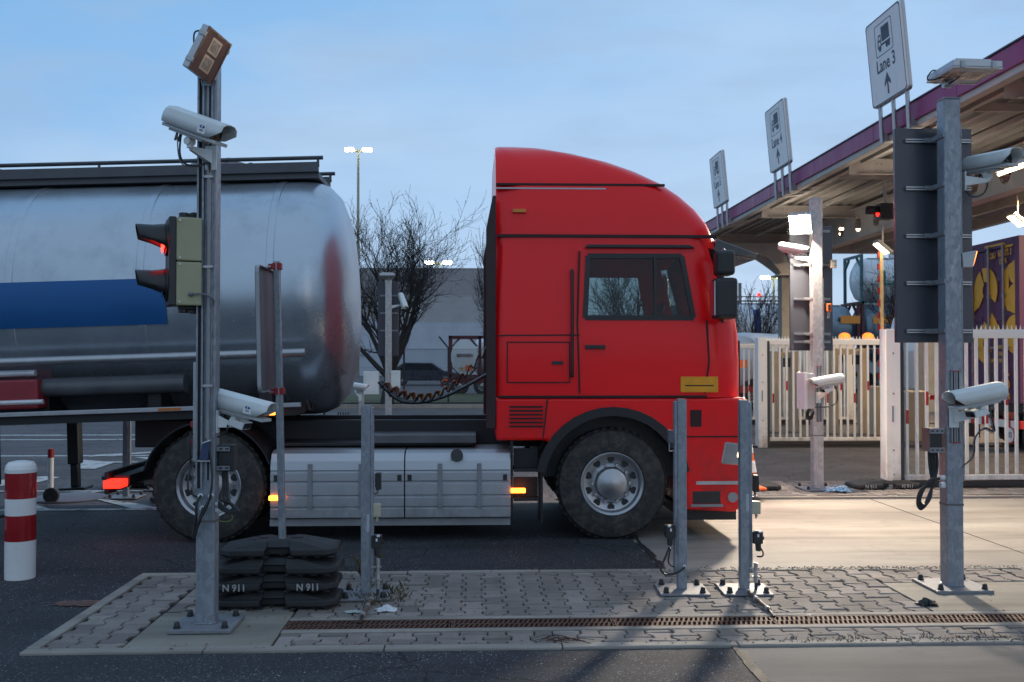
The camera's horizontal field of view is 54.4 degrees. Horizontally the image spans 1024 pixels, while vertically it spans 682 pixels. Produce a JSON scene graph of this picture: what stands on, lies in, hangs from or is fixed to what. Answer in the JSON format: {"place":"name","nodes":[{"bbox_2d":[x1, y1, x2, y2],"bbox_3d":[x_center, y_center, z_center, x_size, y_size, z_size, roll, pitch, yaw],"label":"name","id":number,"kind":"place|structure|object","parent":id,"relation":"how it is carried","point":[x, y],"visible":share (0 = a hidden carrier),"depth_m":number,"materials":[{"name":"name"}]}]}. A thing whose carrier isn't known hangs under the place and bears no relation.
{"place":"outdoors","nodes":[
{"label":"outdoors","id":0,"kind":"place"},
{"bbox_2d":[0,503,759,681],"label":"road","id":1,"kind":"structure","parent":0,"point":[91,554],"depth_m":6.95,"materials":[{"name":"asphalt"}]},
{"bbox_2d":[4,460,36,580],"bbox_3d":[-3.663,1.327,7.422,0.221,0.873,0.222,0,-1,-2],"label":"bollard","id":2,"kind":"object","parent":1,"relation":"on","point":[20,521],"visible":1,"depth_m":7.33,"materials":[{"name":"plastic"}]},
{"bbox_2d":[51,600,99,605],"bbox_3d":[-2.886,1.739,6.624,0.348,0.013,0.173,0,-1,-2],"label":"flattened wrapper","id":3,"kind":"object","parent":1,"relation":"on","point":[78,603],"visible":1,"depth_m":6.60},
{"bbox_2d":[0,156,360,517],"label":"tank trailer","id":4,"kind":"object","parent":1,"relation":"on","point":[91,330],"visible":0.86,"depth_m":9.02,"materials":[{"name":"metal"}]},
{"bbox_2d":[103,147,757,541],"bbox_3d":[-0.725,-0.010,10.131,5.928,3.655,3.180,0,-1,-2],"label":"tractor unit","id":5,"kind":"object","parent":1,"relation":"on","point":[609,309],"visible":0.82,"depth_m":8.97,"materials":[{"name":"red metal"}]},
{"bbox_2d":[588,258,689,314],"bbox_3d":[1.146,-0.489,8.983,0.980,0.560,0.025,0,-1,-2],"label":"side window","id":6,"kind":"structure","parent":5,"relation":"in","point":[617,286],"depth_m":8.98,"materials":[{"name":"clear glass"}]},
{"bbox_2d":[583,253,695,319],"bbox_3d":[1.146,-0.489,8.986,1.024,0.604,0.054,0,-1,-2],"label":"window frame","id":7,"kind":"structure","parent":5,"relation":"in","point":[692,315],"depth_m":8.97,"materials":[{"name":"black plastic"}]},
{"bbox_2d":[19,481,1023,655],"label":"kerb","id":8,"kind":"structure","parent":1,"relation":"on","point":[34,649],"depth_m":5.64,"materials":[{"name":"concrete"}]},
{"bbox_2d":[491,565,1023,643],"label":"grit","id":9,"kind":"object","parent":1,"relation":"on","point":[881,639],"visible":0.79,"depth_m":5.77,"materials":[{"name":"gravel"}]},
{"bbox_2d":[351,381,477,393],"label":"yard road","id":10,"kind":"structure","parent":0,"point":[423,387],"depth_m":56.62,"materials":[{"name":"asphalt"}]},
{"bbox_2d":[396,362,457,384],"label":"parked car","id":11,"kind":"object","parent":10,"relation":"on","point":[418,371],"visible":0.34,"depth_m":60.96,"materials":[{"name":"black metal"}]},
{"bbox_2d":[842,351,879,392],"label":"container chassis","id":12,"kind":"object","parent":10,"relation":"on","point":[871,355],"depth_m":46.04,"materials":[{"name":"metal"}]},
{"bbox_2d":[833,302,859,348],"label":"tank container","id":13,"kind":"object","parent":12,"relation":"on","point":[839,311],"visible":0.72,"depth_m":45.70,"materials":[{"name":"metal"}]},
{"bbox_2d":[847,301,893,350],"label":"tank container","id":14,"kind":"object","parent":12,"relation":"on","point":[866,324],"visible":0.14,"depth_m":45.80,"materials":[{"name":"metal"}]},
{"bbox_2d":[843,254,893,305],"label":"tank container","id":15,"kind":"object","parent":14,"relation":"on","point":[862,268],"visible":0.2,"depth_m":46.08,"materials":[{"name":"metal"}]},
{"bbox_2d":[441,336,482,393],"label":"tank lorry","id":16,"kind":"object","parent":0,"point":[464,346],"visible":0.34,"depth_m":44.97,"materials":[{"name":"metal"}]},
{"bbox_2d":[0,408,1023,505],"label":"road far lanes","id":17,"kind":"structure","parent":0,"point":[794,464],"depth_m":16.67,"materials":[{"name":"asphalt"}]},
{"bbox_2d":[37,448,106,502],"bbox_3d":[-5.236,1.540,11.663,0.920,0.600,0.840,0,-1,-2],"label":"barrier stand","id":18,"kind":"object","parent":17,"relation":"on","point":[51,494],"visible":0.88,"depth_m":11.39,"materials":[{"name":"white plastic"}]},
{"bbox_2d":[0,434,148,456],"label":"road marking","id":19,"kind":"object","parent":17,"relation":"on","point":[58,439],"depth_m":20.10,"materials":[{"name":"paint"}]},
{"bbox_2d":[0,452,156,510],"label":"road marking","id":20,"kind":"object","parent":17,"relation":"on","point":[88,464],"visible":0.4,"depth_m":12.30,"materials":[{"name":"paint"}]},
{"bbox_2d":[105,421,145,498],"bbox_3d":[-4.539,1.187,11.715,0.360,1.299,0.360,0,-1,-2],"label":"sensor post","id":21,"kind":"object","parent":17,"relation":"on","point":[127,437],"visible":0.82,"depth_m":11.69,"materials":[{"name":"grey metal"}]},
{"bbox_2d":[385,280,391,414],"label":"equipment post","id":22,"kind":"object","parent":17,"relation":"on","point":[388,337],"visible":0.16,"depth_m":22.58,"materials":[{"name":"grey metal"}]},
{"bbox_2d":[363,371,378,393],"bbox_3d":[-3.194,0.949,22.615,0.340,0.520,0.204,0,-1,-2],"label":"cabinet","id":23,"kind":"object","parent":22,"relation":"attached to","point":[371,378],"visible":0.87,"depth_m":22.52,"materials":[{"name":"white plastic"}]},
{"bbox_2d":[378,282,398,355],"bbox_3d":[-2.831,-0.512,22.727,0.473,1.698,0.260,0,-1,-2],"label":"display panel","id":24,"kind":"object","parent":22,"relation":"attached to","point":[381,320],"visible":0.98,"depth_m":22.82,"materials":[{"name":"metal"}]},
{"bbox_2d":[335,404,857,408],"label":"kerb","id":25,"kind":"structure","parent":17,"relation":"on","point":[351,406],"depth_m":32.90,"materials":[{"name":"concrete"}]},
{"bbox_2d":[755,338,769,447],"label":"gate post","id":26,"kind":"object","parent":17,"relation":"on","point":[762,392],"visible":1,"depth_m":18.29,"materials":[{"name":"metal"}]},
{"bbox_2d":[737,332,825,409],"bbox_3d":[9.615,0.990,33.775,3.796,2.505,6.783,-1,-1,38],"label":"van","id":27,"kind":"object","parent":17,"relation":"on","point":[743,338],"visible":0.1,"depth_m":32.20,"materials":[{"name":"white metal"}]},
{"bbox_2d":[770,351,798,431],"bbox_3d":[6.070,1.130,22.233,0.590,1.800,0.240,0,-1,-2],"label":"gate portal","id":28,"kind":"object","parent":17,"relation":"on","point":[776,393],"visible":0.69,"depth_m":22.12,"materials":[{"name":"beige paint"}]},
{"bbox_2d":[828,348,866,433],"bbox_3d":[7.353,1.092,21.782,0.821,1.860,0.240,0,-1,-2],"label":"gate portal","id":29,"kind":"object","parent":17,"relation":"on","point":[864,380],"visible":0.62,"depth_m":21.68,"materials":[{"name":"beige paint"}]},
{"bbox_2d":[705,35,1023,411],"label":"canopy","id":30,"kind":"object","parent":17,"relation":"on","point":[854,172],"visible":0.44,"depth_m":21.49,"materials":[{"name":"metal"}]},
{"bbox_2d":[709,150,754,229],"bbox_3d":[6.075,-4.162,27.433,0.790,2.030,1.356,-5,-1,-2],"label":"lane sign","id":31,"kind":"object","parent":30,"relation":"attached to","point":[719,180],"visible":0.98,"depth_m":27.31,"materials":[{"name":"metal"}]},
{"bbox_2d":[765,98,824,199],"bbox_3d":[6.280,-4.258,22.087,0.790,2.030,1.356,-5,-1,-2],"label":"lane sign","id":32,"kind":"object","parent":30,"relation":"attached to","point":[778,136],"visible":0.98,"depth_m":21.98,"materials":[{"name":"metal"}]},
{"bbox_2d":[865,182,893,219],"bbox_3d":[7.512,-2.864,20.358,0.500,0.760,0.280,0,-1,-2],"label":"lane signal","id":33,"kind":"object","parent":30,"relation":"hanging from","point":[884,210],"visible":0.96,"depth_m":20.23,"materials":[{"name":"black plastic"}]},
{"bbox_2d":[865,0,936,143],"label":"lane sign","id":34,"kind":"object","parent":30,"relation":"attached to","point":[888,52],"visible":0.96,"depth_m":16.11,"materials":[{"name":"metal"}]},
{"bbox_2d":[1006,195,1023,227],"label":"work lamp","id":35,"kind":"object","parent":30,"relation":"hanging from","point":[1016,218],"visible":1,"depth_m":20.43,"materials":[{"name":"beige"}]},
{"bbox_2d":[869,250,883,435],"bbox_3d":[7.913,0.013,21.323,0.400,4.000,0.400,0,-1,-2],"label":"raised barrier","id":36,"kind":"object","parent":17,"relation":"on","point":[880,313],"visible":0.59,"depth_m":21.31,"materials":[{"name":"metal"}]},
{"bbox_2d":[752,422,1023,488],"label":"gate track","id":37,"kind":"structure","parent":17,"relation":"on","point":[851,446],"depth_m":18.40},
{"bbox_2d":[740,342,852,422],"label":"sliding gate","id":38,"kind":"structure","parent":37,"relation":"on","point":[744,346],"depth_m":24.89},
{"bbox_2d":[767,336,879,444],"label":"sliding gate","id":39,"kind":"structure","parent":37,"relation":"on","point":[828,440],"depth_m":18.43,"materials":[{"name":"metal"}]},
{"bbox_2d":[904,325,1023,486],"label":"sliding gate","id":40,"kind":"structure","parent":37,"relation":"on","point":[987,479],"depth_m":12.47,"materials":[{"name":"metal"}]},
{"bbox_2d":[891,318,914,388],"bbox_3d":[17.424,0.705,34.637,8.000,3.105,2.500,0,-1,-2],"label":"parked lorry","id":41,"kind":"object","parent":17,"relation":"on","point":[911,372],"visible":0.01,"depth_m":33.63,"materials":[{"name":"white metal"}]},
{"bbox_2d":[904,388,929,441],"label":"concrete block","id":42,"kind":"structure","parent":17,"relation":"on","point":[912,413],"depth_m":19.55,"materials":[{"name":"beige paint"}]},
{"bbox_2d":[964,402,1023,444],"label":"container trailer","id":43,"kind":"object","parent":17,"relation":"on","point":[1001,422],"visible":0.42,"depth_m":17.78,"materials":[{"name":"grey metal"}]},
{"bbox_2d":[963,235,1023,403],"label":"shipping container","id":44,"kind":"object","parent":43,"relation":"on","point":[998,280],"visible":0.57,"depth_m":17.76,"materials":[{"name":"metal"}]},
{"bbox_2d":[963,253,983,386],"bbox_3d":[8.678,-0.336,18.872,0.050,2.570,1.069,0,-1,-2],"label":"door","id":45,"kind":"structure","parent":44,"relation":"in","point":[979,260],"depth_m":18.53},
{"bbox_2d":[984,246,1014,393],"bbox_3d":[8.719,-0.355,17.792,0.050,2.570,1.069,0,-1,-2],"label":"door","id":46,"kind":"structure","parent":44,"relation":"in","point":[995,308],"depth_m":17.79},
{"bbox_2d":[0,0,1023,348],"label":"sky","id":47,"kind":"structure","parent":0,"point":[654,90],"materials":[{"name":"blue"}]},
{"bbox_2d":[41,568,1023,649],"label":"pavement island","id":48,"kind":"structure","parent":0,"point":[118,623],"depth_m":6.58,"materials":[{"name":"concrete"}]},
{"bbox_2d":[218,587,343,609],"bbox_3d":[-1.547,1.683,6.606,0.819,0.106,0.400,0,-1,-1],"label":"sign foot plate","id":49,"kind":"object","parent":48,"relation":"on","point":[300,600],"visible":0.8,"depth_m":6.44,"materials":[{"name":"rubber"}]},
{"bbox_2d":[219,572,342,592],"bbox_3d":[-1.552,1.576,6.606,0.819,0.106,0.404,0,-1,-3],"label":"sign foot plate","id":50,"kind":"object","parent":49,"relation":"on","point":[255,583],"visible":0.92,"depth_m":6.44,"materials":[{"name":"rubber"}]},
{"bbox_2d":[219,554,344,575],"bbox_3d":[-1.542,1.469,6.610,0.819,0.106,0.400,0,-1,-1],"label":"sign foot plate","id":51,"kind":"object","parent":50,"relation":"on","point":[297,566],"visible":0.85,"depth_m":6.45,"materials":[{"name":"rubber"}]},
{"bbox_2d":[220,534,340,558],"bbox_3d":[-1.532,1.362,6.633,0.759,0.106,0.380,0,-1,-4],"label":"sign foot plate","id":52,"kind":"object","parent":51,"relation":"on","point":[293,546],"visible":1,"depth_m":6.50,"materials":[{"name":"rubber"}]},
{"bbox_2d":[255,261,285,554],"bbox_3d":[-1.569,0.453,6.628,0.110,1.969,0.640,-1,-1,-2],"label":"road sign","id":53,"kind":"object","parent":52,"relation":"in","point":[269,354],"visible":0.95,"depth_m":6.61,"materials":[{"name":"metal"}]},
{"bbox_2d":[339,405,390,601],"bbox_3d":[-0.999,1.088,6.811,0.351,1.299,0.351,0,-1,-2],"label":"sensor post","id":54,"kind":"object","parent":48,"relation":"on","point":[367,468],"visible":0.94,"depth_m":6.78,"materials":[{"name":"grey metal"}]},
{"bbox_2d":[369,527,383,563],"bbox_3d":[-0.923,1.441,6.798,0.094,0.345,0.089,0,-1,-2],"label":"plug socket","id":55,"kind":"object","parent":54,"relation":"attached to","point":[377,541],"visible":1,"depth_m":6.77,"materials":[{"name":"black plastic"}]},
{"bbox_2d":[123,582,1023,648],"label":"concrete pad","id":56,"kind":"object","parent":48,"relation":"on","point":[261,630],"visible":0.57,"depth_m":6.21,"materials":[{"name":"concrete"}]},
{"bbox_2d":[167,68,244,633],"bbox_3d":[-1.831,-0.014,6.055,0.397,3.472,0.370,0,-1,-2],"label":"equipment post","id":57,"kind":"object","parent":56,"relation":"on","point":[206,618],"visible":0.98,"depth_m":5.99,"materials":[{"name":"grey metal"}]},
{"bbox_2d":[135,212,213,313],"bbox_3d":[-2.029,-0.473,5.985,0.441,0.614,0.264,0,-1,-24],"label":"traffic light","id":58,"kind":"object","parent":57,"relation":"attached to","point":[176,281],"visible":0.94,"depth_m":5.91,"materials":[{"name":"green plastic"}]},
{"bbox_2d":[190,362,195,461],"bbox_3d":[-1.917,0.429,6.024,0.048,0.600,0.040,0,-1,-2],"label":"light strip","id":59,"kind":"object","parent":57,"relation":"attached to","point":[193,423],"visible":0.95,"depth_m":6.00,"materials":[{"name":"metal"}]},
{"bbox_2d":[161,105,236,172],"bbox_3d":[-1.829,-1.203,5.904,0.478,0.405,0.221,0,-1,25],"label":"security camera","id":60,"kind":"object","parent":57,"relation":"on","point":[192,126],"visible":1,"depth_m":5.85,"materials":[{"name":"white metal"}]},
{"bbox_2d":[183,24,231,86],"bbox_3d":[-1.817,-1.692,5.902,0.194,0.309,0.292,0,-1,16],"label":"floodlight","id":61,"kind":"object","parent":57,"relation":"attached to","point":[207,54],"visible":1,"depth_m":5.86,"materials":[{"name":"metal"}]},
{"bbox_2d":[216,444,236,471],"bbox_3d":[-1.761,0.711,6.070,0.150,0.160,0.101,0,-1,-2],"label":"control box","id":62,"kind":"object","parent":57,"relation":"attached to","point":[227,457],"visible":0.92,"depth_m":6.03,"materials":[{"name":"black plastic"}]},
{"bbox_2d":[216,388,278,437],"bbox_3d":[-1.652,0.439,6.054,0.457,0.300,0.164,0,-1,20],"label":"security camera","id":63,"kind":"object","parent":57,"relation":"attached to","point":[238,408],"visible":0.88,"depth_m":6.03,"materials":[{"name":"white metal"}]},
{"bbox_2d":[912,97,993,593],"bbox_3d":[3.113,0.008,7.076,0.400,3.472,0.400,0,-1,-2],"label":"equipment post","id":64,"kind":"object","parent":56,"relation":"on","point":[952,579],"visible":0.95,"depth_m":7.03,"materials":[{"name":"grey metal"}]},
{"bbox_2d":[916,427,944,509],"bbox_3d":[2.932,0.900,7.035,0.215,0.571,0.145,0,-1,-2],"label":"control box","id":65,"kind":"object","parent":64,"relation":"attached to","point":[932,442],"visible":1,"depth_m":7.00,"materials":[{"name":"black plastic"}]},
{"bbox_2d":[893,128,972,342],"bbox_3d":[3.082,-0.772,7.164,0.568,1.564,0.270,0,-1,-2],"label":"display panel","id":66,"kind":"object","parent":64,"relation":"attached to","point":[917,234],"visible":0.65,"depth_m":7.26,"materials":[{"name":"metal"}]},
{"bbox_2d":[926,58,1002,87],"bbox_3d":[3.165,-1.883,7.012,0.417,0.146,0.397,0,-1,-2],"label":"floodlight","id":67,"kind":"object","parent":64,"relation":"attached to","point":[964,71],"visible":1,"depth_m":6.94,"materials":[{"name":"metal"}]},
{"bbox_2d":[961,250,976,267],"bbox_3d":[3.238,-0.582,7.071,0.115,0.119,0.060,0,-1,-2],"label":"signal sensor","id":68,"kind":"object","parent":64,"relation":"attached to","point":[968,259],"visible":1,"depth_m":7.04,"materials":[{"name":"grey"}]},
{"bbox_2d":[942,382,1008,467],"bbox_3d":[3.210,0.587,6.933,0.477,0.608,0.192,0,-1,-18],"label":"security camera","id":69,"kind":"object","parent":64,"relation":"attached to","point":[978,398],"visible":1,"depth_m":6.89,"materials":[{"name":"white plastic"}]},
{"bbox_2d":[962,147,1023,197],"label":"security camera","id":70,"kind":"object","parent":64,"relation":"attached to","point":[987,164],"visible":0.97,"depth_m":7.07,"materials":[{"name":"white plastic"}]},
{"bbox_2d":[152,551,1001,640],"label":"weed grass","id":71,"kind":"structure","parent":48,"relation":"on","point":[358,561],"depth_m":6.71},
{"bbox_2d":[281,610,1023,634],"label":"drain frame","id":72,"kind":"object","parent":48,"relation":"in","point":[602,628],"visible":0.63,"depth_m":6.05,"materials":[{"name":"concrete"}]},
{"bbox_2d":[283,619,450,629],"bbox_3d":[-0.875,1.735,6.068,0.995,0.028,0.210,0,-1,-2],"label":"drain grating","id":73,"kind":"object","parent":72,"relation":"in","point":[368,624],"visible":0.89,"depth_m":6.07,"materials":[{"name":"metal"}]},
{"bbox_2d":[451,617,614,627],"bbox_3d":[0.124,1.736,6.107,0.995,0.028,0.210,0,-1,-2],"label":"drain grating","id":74,"kind":"object","parent":72,"relation":"in","point":[504,623],"visible":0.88,"depth_m":6.12,"materials":[{"name":"metal"}]},
{"bbox_2d":[612,616,778,625],"bbox_3d":[1.123,1.737,6.145,0.995,0.028,0.210,0,-1,-2],"label":"drain grating","id":75,"kind":"object","parent":72,"relation":"in","point":[668,621],"visible":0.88,"depth_m":6.16,"materials":[{"name":"metal"}]},
{"bbox_2d":[770,614,938,624],"bbox_3d":[2.123,1.737,6.183,0.995,0.028,0.210,0,-1,-2],"label":"drain grating","id":76,"kind":"object","parent":72,"relation":"in","point":[863,619],"visible":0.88,"depth_m":6.19,"materials":[{"name":"metal"}]},
{"bbox_2d":[926,613,1023,622],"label":"drain grating","id":77,"kind":"object","parent":72,"relation":"in","point":[971,618],"visible":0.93,"depth_m":6.22,"materials":[{"name":"metal"}]},
{"bbox_2d":[654,399,710,595],"bbox_3d":[1.184,1.073,6.954,0.340,1.334,0.340,0,-1,1],"label":"sensor post","id":78,"kind":"object","parent":48,"relation":"on","point":[681,587],"visible":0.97,"depth_m":6.92,"materials":[{"name":"grey metal"}]},
{"bbox_2d":[659,517,685,575],"bbox_3d":[1.111,1.419,6.906,0.196,0.387,0.147,0,-1,-2],"label":"plug socket","id":79,"kind":"object","parent":78,"relation":"attached to","point":[670,531],"visible":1,"depth_m":6.91,"materials":[{"name":"black plastic"}]},
{"bbox_2d":[715,400,774,595],"bbox_3d":[1.618,1.076,6.953,0.340,1.329,0.340,0,-1,1],"label":"sensor post","id":80,"kind":"object","parent":48,"relation":"on","point":[745,563],"visible":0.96,"depth_m":6.93,"materials":[{"name":"grey metal"}]},
{"bbox_2d":[751,523,763,558],"bbox_3d":[1.708,1.392,6.942,0.094,0.250,0.089,0,-1,-2],"label":"plug socket","id":81,"kind":"object","parent":80,"relation":"attached to","point":[757,537],"visible":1,"depth_m":6.91,"materials":[{"name":"black plastic"}]},
{"bbox_2d":[341,402,857,404],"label":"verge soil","id":82,"kind":"structure","parent":0,"point":[452,403],"depth_m":35.73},
{"bbox_2d":[345,189,486,403],"bbox_3d":[-4.234,-1.638,34.631,6.746,7.820,6.254,-1,-1,39],"label":"bare tree","id":83,"kind":"object","parent":82,"relation":"on","point":[416,290],"visible":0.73,"depth_m":34.84,"materials":[{"name":"brown plant"}]},
{"bbox_2d":[735,278,777,333],"bbox_3d":[8.411,-0.034,35.127,3.005,4.612,1.816,0,-1,-2],"label":"bare tree","id":84,"kind":"object","parent":82,"relation":"on","point":[766,323],"visible":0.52,"depth_m":35.15,"materials":[{"name":"brown plant"}]},
{"bbox_2d":[343,393,857,402],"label":"verge grass","id":85,"kind":"structure","parent":0,"point":[377,397],"depth_m":39.48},
{"bbox_2d":[470,220,487,332],"bbox_3d":[-0.060,-1.686,38.075,3.205,8.001,2.127,0,-1,-2],"label":"bare tree","id":86,"kind":"object","parent":85,"relation":"on","point":[480,281],"visible":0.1,"depth_m":37.56,"materials":[{"name":"brown plant"}]},
{"bbox_2d":[851,256,911,389],"bbox_3d":[15.905,-0.964,38.820,5.614,6.618,5.392,0,-1,-2],"label":"bare tree","id":87,"kind":"object","parent":85,"relation":"on","point":[888,318],"visible":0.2,"depth_m":39.61,"materials":[{"name":"brown plant"}]},
{"bbox_2d":[355,360,879,649],"bbox_3d":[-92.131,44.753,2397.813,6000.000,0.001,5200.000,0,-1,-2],"label":"ground","id":88,"kind":"structure","parent":0,"point":[381,378],"depth_m":95.72,"materials":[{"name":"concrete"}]},
{"bbox_2d":[345,148,371,374],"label":"light mast","id":89,"kind":"object","parent":88,"relation":"on","point":[358,151],"visible":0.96,"depth_m":99.65,"materials":[{"name":"beige"}]},
{"bbox_2d":[346,336,482,402],"bbox_3d":[1.230,1.055,36.661,18.974,2.469,0.070,0,-1,-2],"label":"chain link fence","id":90,"kind":"object","parent":88,"relation":"on","point":[447,361],"visible":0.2,"depth_m":36.50,"materials":[{"name":"metal"}]},
{"bbox_2d":[359,349,477,375],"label":"shipping container","id":91,"kind":"object","parent":88,"relation":"on","point":[443,367],"visible":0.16,"depth_m":96.52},
{"bbox_2d":[361,322,482,348],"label":"shipping container","id":92,"kind":"object","parent":91,"relation":"on","point":[424,335],"visible":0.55,"depth_m":96.60,"materials":[{"name":"metal"}]},
{"bbox_2d":[361,295,482,321],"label":"shipping container","id":93,"kind":"object","parent":92,"relation":"on","point":[453,308],"visible":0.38,"depth_m":96.72,"materials":[{"name":"metal"}]},
{"bbox_2d":[360,268,482,294],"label":"shipping container","id":94,"kind":"object","parent":93,"relation":"on","point":[463,287],"visible":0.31,"depth_m":96.77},
{"bbox_2d":[736,303,777,333],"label":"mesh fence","id":95,"kind":"object","parent":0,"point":[751,315],"visible":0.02,"depth_m":47.47,"materials":[{"name":"metal"}]},
{"bbox_2d":[633,498,1023,569],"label":"concrete lane","id":96,"kind":"structure","parent":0,"point":[837,533],"depth_m":9.18,"materials":[{"name":"concrete"}]},
{"bbox_2d":[842,359,904,392],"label":"container chassis","id":97,"kind":"object","parent":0,"point":[871,380],"visible":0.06,"depth_m":47.60,"materials":[{"name":"metal"}]},
{"bbox_2d":[736,644,1023,681],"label":"concrete forecourt","id":98,"kind":"structure","parent":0,"point":[960,663],"depth_m":5.32,"materials":[{"name":"concrete"}]},
{"bbox_2d":[630,499,1023,681],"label":"road joint","id":99,"kind":"object","parent":98,"relation":"on","point":[748,661],"visible":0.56,"depth_m":5.50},
{"bbox_2d":[752,481,1023,495],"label":"curb","id":100,"kind":"structure","parent":0,"point":[788,488],"depth_m":12.04,"materials":[{"name":"concrete"}]},
{"bbox_2d":[795,197,839,491],"bbox_3d":[3.752,0.030,12.274,0.420,3.592,0.420,0,-1,-2],"label":"equipment post","id":101,"kind":"object","parent":100,"relation":"on","point":[817,347],"visible":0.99,"depth_m":12.22,"materials":[{"name":"grey metal"}]},
{"bbox_2d":[778,242,811,266],"bbox_3d":[3.507,-1.061,12.255,0.388,0.316,0.305,-1,-1,36],"label":"security camera","id":102,"kind":"object","parent":101,"relation":"attached to","point":[789,248],"visible":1,"depth_m":12.18,"materials":[{"name":"white plastic"}]},
{"bbox_2d":[787,212,812,234],"bbox_3d":[3.557,-1.439,12.208,0.353,0.267,0.270,0,-1,11],"label":"floodlight","id":103,"kind":"object","parent":101,"relation":"attached to","point":[800,223],"visible":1,"depth_m":12.19,"materials":[{"name":"metal"}]},
{"bbox_2d":[797,372,814,419],"bbox_3d":[3.624,0.678,12.258,0.152,0.582,0.280,0,-1,-2],"label":"cabinet","id":104,"kind":"object","parent":101,"relation":"attached to","point":[805,396],"visible":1,"depth_m":12.13,"materials":[{"name":"white plastic"}]},
{"bbox_2d":[789,226,832,350],"bbox_3d":[3.743,-0.662,12.352,0.538,1.560,0.250,0,-1,-2],"label":"display panel","id":105,"kind":"object","parent":101,"relation":"attached to","point":[800,298],"visible":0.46,"depth_m":12.44,"materials":[{"name":"metal"}]},
{"bbox_2d":[808,373,844,407],"bbox_3d":[3.810,0.605,12.114,0.448,0.427,0.188,0,-1,-14],"label":"security camera","id":106,"kind":"object","parent":101,"relation":"attached to","point":[829,381],"visible":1,"depth_m":12.06,"materials":[{"name":"white plastic"}]},
{"bbox_2d":[845,478,920,489],"bbox_3d":[4.621,1.774,12.417,0.859,0.106,0.404,0,-1,-6],"label":"sign foot plate","id":107,"kind":"object","parent":100,"relation":"on","point":[870,483],"visible":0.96,"depth_m":12.26,"materials":[{"name":"rubber"}]},
{"bbox_2d":[880,329,904,488],"bbox_3d":[4.751,0.854,12.426,0.240,2.000,0.205,0,-1,-2],"label":"gate post","id":108,"kind":"object","parent":100,"relation":"on","point":[892,462],"visible":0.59,"depth_m":12.34,"materials":[{"name":"metal"}]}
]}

